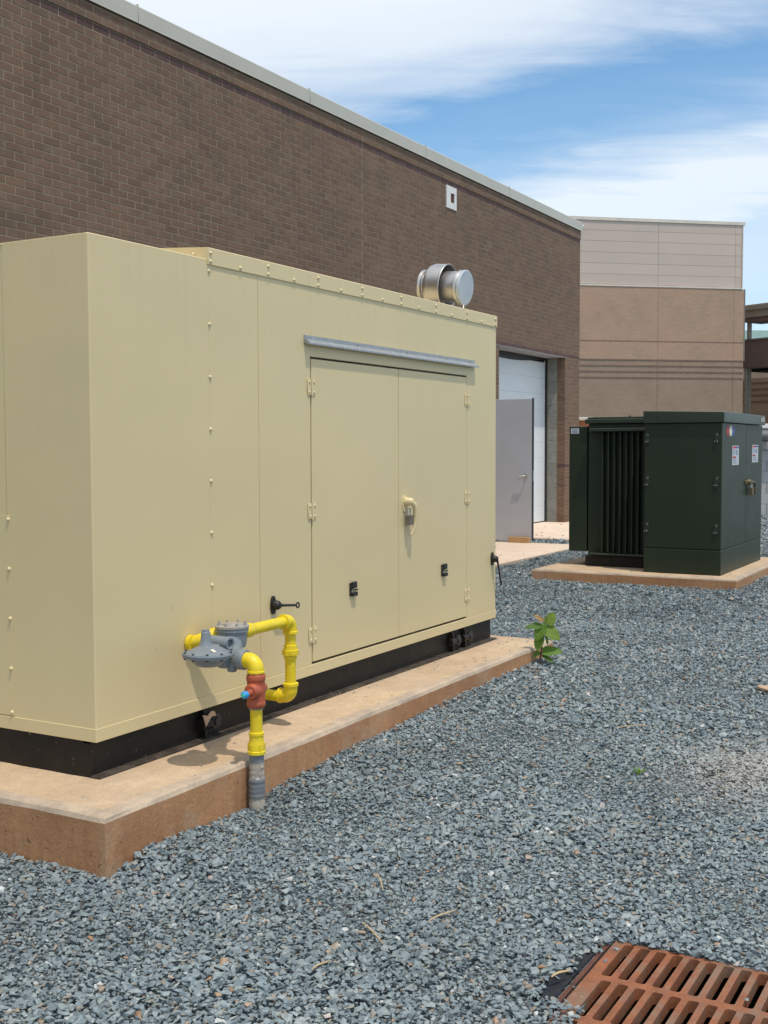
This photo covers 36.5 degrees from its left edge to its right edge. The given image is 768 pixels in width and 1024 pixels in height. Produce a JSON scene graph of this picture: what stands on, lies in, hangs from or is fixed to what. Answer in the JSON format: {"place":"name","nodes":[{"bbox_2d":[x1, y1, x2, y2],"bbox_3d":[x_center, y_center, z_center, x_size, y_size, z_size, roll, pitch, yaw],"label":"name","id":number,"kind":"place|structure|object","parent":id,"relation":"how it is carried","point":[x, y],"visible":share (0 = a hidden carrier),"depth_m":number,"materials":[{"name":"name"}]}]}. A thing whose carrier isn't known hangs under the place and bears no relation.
{"place":"outdoors","nodes":[
{"label":"outdoors","id":0,"kind":"place"},
{"bbox_2d":[0,514,767,1023],"bbox_3d":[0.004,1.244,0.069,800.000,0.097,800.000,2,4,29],"label":"ground","id":1,"kind":"structure","parent":0,"point":[498,988],"depth_m":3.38,"materials":[{"name":"grey gravel"}]},
{"bbox_2d":[0,635,552,881],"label":"concrete pad","id":2,"kind":"object","parent":1,"relation":"on","point":[109,826],"visible":0.35,"depth_m":3.96,"materials":[{"name":"concrete"}]},
{"bbox_2d":[0,232,501,779],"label":"generator","id":3,"kind":"object","parent":2,"relation":"on","point":[194,440],"visible":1,"depth_m":4.36,"materials":[{"name":"beige metal"}]},
{"bbox_2d":[202,711,215,726],"bbox_3d":[-0.655,0.775,4.366,0.004,0.052,0.078,2,4,29],"label":"torn label","id":4,"kind":"object","parent":3,"relation":"attached to","point":[208,717],"visible":1,"depth_m":4.36,"materials":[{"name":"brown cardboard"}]},
{"bbox_2d":[182,614,298,813],"bbox_3d":[-0.549,0.725,4.297,0.336,0.683,0.803,0,3,8],"label":"gas supply pipe","id":5,"kind":"object","parent":3,"relation":"attached to","point":[220,645],"visible":0.98,"depth_m":4.05,"materials":[{"name":"yellow metal"}]},
{"bbox_2d":[310,359,398,661],"bbox_3d":[-0.123,-0.022,5.299,0.012,1.294,0.768,2,4,29],"label":"door","id":6,"kind":"structure","parent":3,"relation":"in","point":[354,407],"depth_m":5.26,"materials":[{"name":"beige paint"}]},
{"bbox_2d":[406,508,412,524],"bbox_3d":[0.124,0.021,5.678,0.024,0.085,0.036,2,4,29],"label":"padlock","id":7,"kind":"object","parent":3,"relation":"hanging from","point":[409,519],"visible":1,"depth_m":5.67,"materials":[{"name":"silver metal"}]},
{"bbox_2d":[398,369,466,635],"bbox_3d":[0.278,-0.059,5.956,0.066,1.294,0.763,2,4,29],"label":"door","id":8,"kind":"structure","parent":3,"relation":"in","point":[432,410],"depth_m":5.93,"materials":[{"name":"beige paint"}]},
{"bbox_2d":[416,264,473,307],"bbox_3d":[0.329,-1.260,6.582,0.323,0.286,0.258,2,4,29],"label":"exhaust outlet","id":9,"kind":"object","parent":3,"relation":"on","point":[448,284],"visible":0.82,"depth_m":6.49,"materials":[{"name":"metal"}]},
{"bbox_2d":[0,0,582,540],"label":"brick building","id":10,"kind":"structure","parent":1,"relation":"on","point":[128,120],"depth_m":11.73,"materials":[{"name":"brown brick"}]},
{"bbox_2d":[495,398,533,540],"bbox_3d":[1.425,-0.556,15.230,1.114,1.843,0.105,2,4,29],"label":"steel door","id":11,"kind":"structure","parent":10,"relation":"in","point":[514,500],"depth_m":15.08,"materials":[{"name":"silver metal"}]},
{"bbox_2d":[499,350,545,522],"bbox_3d":[1.990,-1.122,18.146,0.065,2.706,2.760,2,4,29],"label":"overhead door","id":12,"kind":"structure","parent":10,"relation":"in","point":[521,376],"depth_m":18.89,"materials":[{"name":"white paint"}]},
{"bbox_2d":[311,960,330,969],"bbox_3d":[-0.151,1.094,2.816,0.005,0.008,0.068,2,4,40],"label":"dry straw","id":13,"kind":"object","parent":1,"relation":"on","point":[315,966],"visible":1,"depth_m":2.81,"materials":[{"name":"beige plant"}]},
{"bbox_2d":[362,922,382,942],"bbox_3d":[-0.030,1.083,3.003,0.004,0.008,0.134,-2,3,-24],"label":"dry straw","id":14,"kind":"object","parent":1,"relation":"on","point":[374,933],"visible":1,"depth_m":3.00,"materials":[{"name":"beige plant"}]},
{"bbox_2d":[82,524,748,1000],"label":"loose stones","id":15,"kind":"object","parent":1,"relation":"on","point":[486,660],"visible":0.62,"depth_m":5.32,"materials":[{"name":"stone"}]},
{"bbox_2d":[428,910,455,921],"bbox_3d":[0.156,1.077,3.111,0.110,0.008,0.005,-3,4,-45],"label":"dry straw","id":16,"kind":"object","parent":1,"relation":"on","point":[441,915],"visible":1,"depth_m":3.10,"materials":[{"name":"beige plant"}]},
{"bbox_2d":[222,631,764,1022],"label":"straw bits","id":17,"kind":"object","parent":1,"relation":"on","point":[466,892],"visible":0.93,"depth_m":3.46,"materials":[{"name":"beige plant"}]},
{"bbox_2d":[495,541,568,567],"bbox_3d":[0.824,0.529,13.547,1.812,0.090,3.730,2,4,29],"label":"doorway apron","id":18,"kind":"object","parent":1,"relation":"on","point":[510,552],"visible":0.1,"depth_m":13.93,"materials":[{"name":"concrete"}]},
{"bbox_2d":[508,536,529,542],"bbox_3d":[1.751,0.360,15.064,0.290,0.074,0.045,2,4,29],"label":"wood block","id":19,"kind":"object","parent":18,"relation":"on","point":[519,539],"depth_m":15.04,"materials":[{"name":"brown wood"}]},
{"bbox_2d":[525,612,562,663],"bbox_3d":[0.873,0.697,6.338,0.204,0.299,0.057,0,3,-1],"label":"sapling","id":20,"kind":"object","parent":1,"relation":"on","point":[550,630],"visible":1,"depth_m":6.34,"materials":[{"name":"green plant"}]},
{"bbox_2d":[534,522,568,541],"bbox_3d":[3.672,0.245,18.604,2.615,0.084,6.050,2,4,29],"label":"driveway apron","id":21,"kind":"object","parent":1,"relation":"on","point":[548,530],"visible":0.08,"depth_m":17.34,"materials":[{"name":"concrete"}]},
{"bbox_2d":[529,945,600,1003],"bbox_3d":[0.443,1.117,2.830,0.058,0.012,0.350,2,4,29],"label":"weed fabric","id":22,"kind":"object","parent":1,"relation":"on","point":[555,986],"visible":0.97,"depth_m":2.78,"materials":[{"name":"black fabric"}]},
{"bbox_2d":[551,970,570,977],"bbox_3d":[0.420,1.095,2.767,0.065,0.009,0.006,-2,4,-36],"label":"dry straw","id":23,"kind":"object","parent":22,"relation":"on","point":[559,972],"visible":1,"depth_m":2.76,"materials":[{"name":"beige plant"}]},
{"bbox_2d":[579,417,588,426],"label":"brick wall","id":24,"kind":"structure","parent":1,"relation":"on","point":[582,422],"depth_m":21.05,"materials":[{"name":"orange brick"}]},
{"bbox_2d":[633,767,644,774],"bbox_3d":[0.989,1.001,4.499,0.057,0.032,0.053,-1,3,-12],"label":"weed sprout","id":25,"kind":"object","parent":1,"relation":"on","point":[639,771],"visible":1,"depth_m":4.51,"materials":[{"name":"green plant"}]},
{"bbox_2d":[544,216,745,416],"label":"tan hall","id":26,"kind":"structure","parent":1,"relation":"on","point":[662,314],"depth_m":43.11,"materials":[{"name":"concrete"}]},
{"bbox_2d":[532,557,767,589],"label":"concrete pad","id":27,"kind":"object","parent":1,"relation":"on","point":[568,570],"visible":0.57,"depth_m":10.87,"materials":[{"name":"concrete"}]},
{"bbox_2d":[569,411,764,575],"bbox_3d":[2.811,-0.232,11.652,1.641,1.506,1.792,2,4,29],"label":"transformer","id":28,"kind":"object","parent":27,"relation":"on","point":[660,491],"visible":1,"depth_m":10.99,"materials":[{"name":"green metal"}]},
{"bbox_2d":[644,423,721,549],"bbox_3d":[2.743,-0.239,10.697,0.708,1.150,0.008,2,4,29],"label":"side door","id":29,"kind":"structure","parent":28,"relation":"in","point":[682,505],"depth_m":10.69,"materials":[{"name":"green metal"}]},
{"bbox_2d":[721,423,745,549],"bbox_3d":[3.293,-0.255,10.953,0.010,1.150,0.989,2,4,29],"label":"door","id":30,"kind":"structure","parent":28,"relation":"in","point":[733,486],"depth_m":10.92,"materials":[{"name":"green metal"}]},
{"bbox_2d":[749,484,753,494],"bbox_3d":[3.611,-0.235,11.441,0.037,0.131,0.075,2,4,29],"label":"padlock","id":31,"kind":"object","parent":28,"relation":"attached to","point":[751,490],"visible":1,"depth_m":11.41,"materials":[{"name":"gold metal"}]},
{"bbox_2d":[745,425,761,541],"bbox_3d":[3.721,-0.298,11.712,0.010,1.150,0.740,2,4,29],"label":"door","id":32,"kind":"structure","parent":28,"relation":"in","point":[753,433],"depth_m":11.70,"materials":[{"name":"green metal"}]},
{"bbox_2d":[538,940,767,1023],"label":"drain grate","id":33,"kind":"object","parent":1,"relation":"in","point":[627,983],"visible":0.99,"depth_m":2.76,"materials":[{"name":"metal"}]},
{"bbox_2d":[742,303,767,423],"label":"entrance canopy","id":34,"kind":"object","parent":1,"relation":"on","point":[755,396],"visible":0.39,"depth_m":46.70,"materials":[{"name":"brown metal"}]},
{"bbox_2d":[743,330,767,378],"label":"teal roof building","id":35,"kind":"structure","parent":1,"relation":"on","point":[759,333],"depth_m":69.75,"materials":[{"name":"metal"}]},
{"bbox_2d":[757,685,767,690],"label":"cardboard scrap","id":36,"kind":"object","parent":1,"relation":"on","point":[763,687],"visible":1,"depth_m":6.01,"materials":[{"name":"beige cardboard"}]},
{"bbox_2d":[760,424,767,513],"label":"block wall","id":37,"kind":"structure","parent":1,"relation":"on","point":[764,498],"depth_m":21.80,"materials":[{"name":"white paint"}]},
{"bbox_2d":[762,430,767,449],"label":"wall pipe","id":38,"kind":"object","parent":37,"relation":"attached to","point":[764,439],"depth_m":21.49,"materials":[{"name":"metal"}]},
{"bbox_2d":[126,0,767,329],"label":"sky","id":39,"kind":"structure","parent":0,"point":[645,109],"materials":[{"name":"blue"}]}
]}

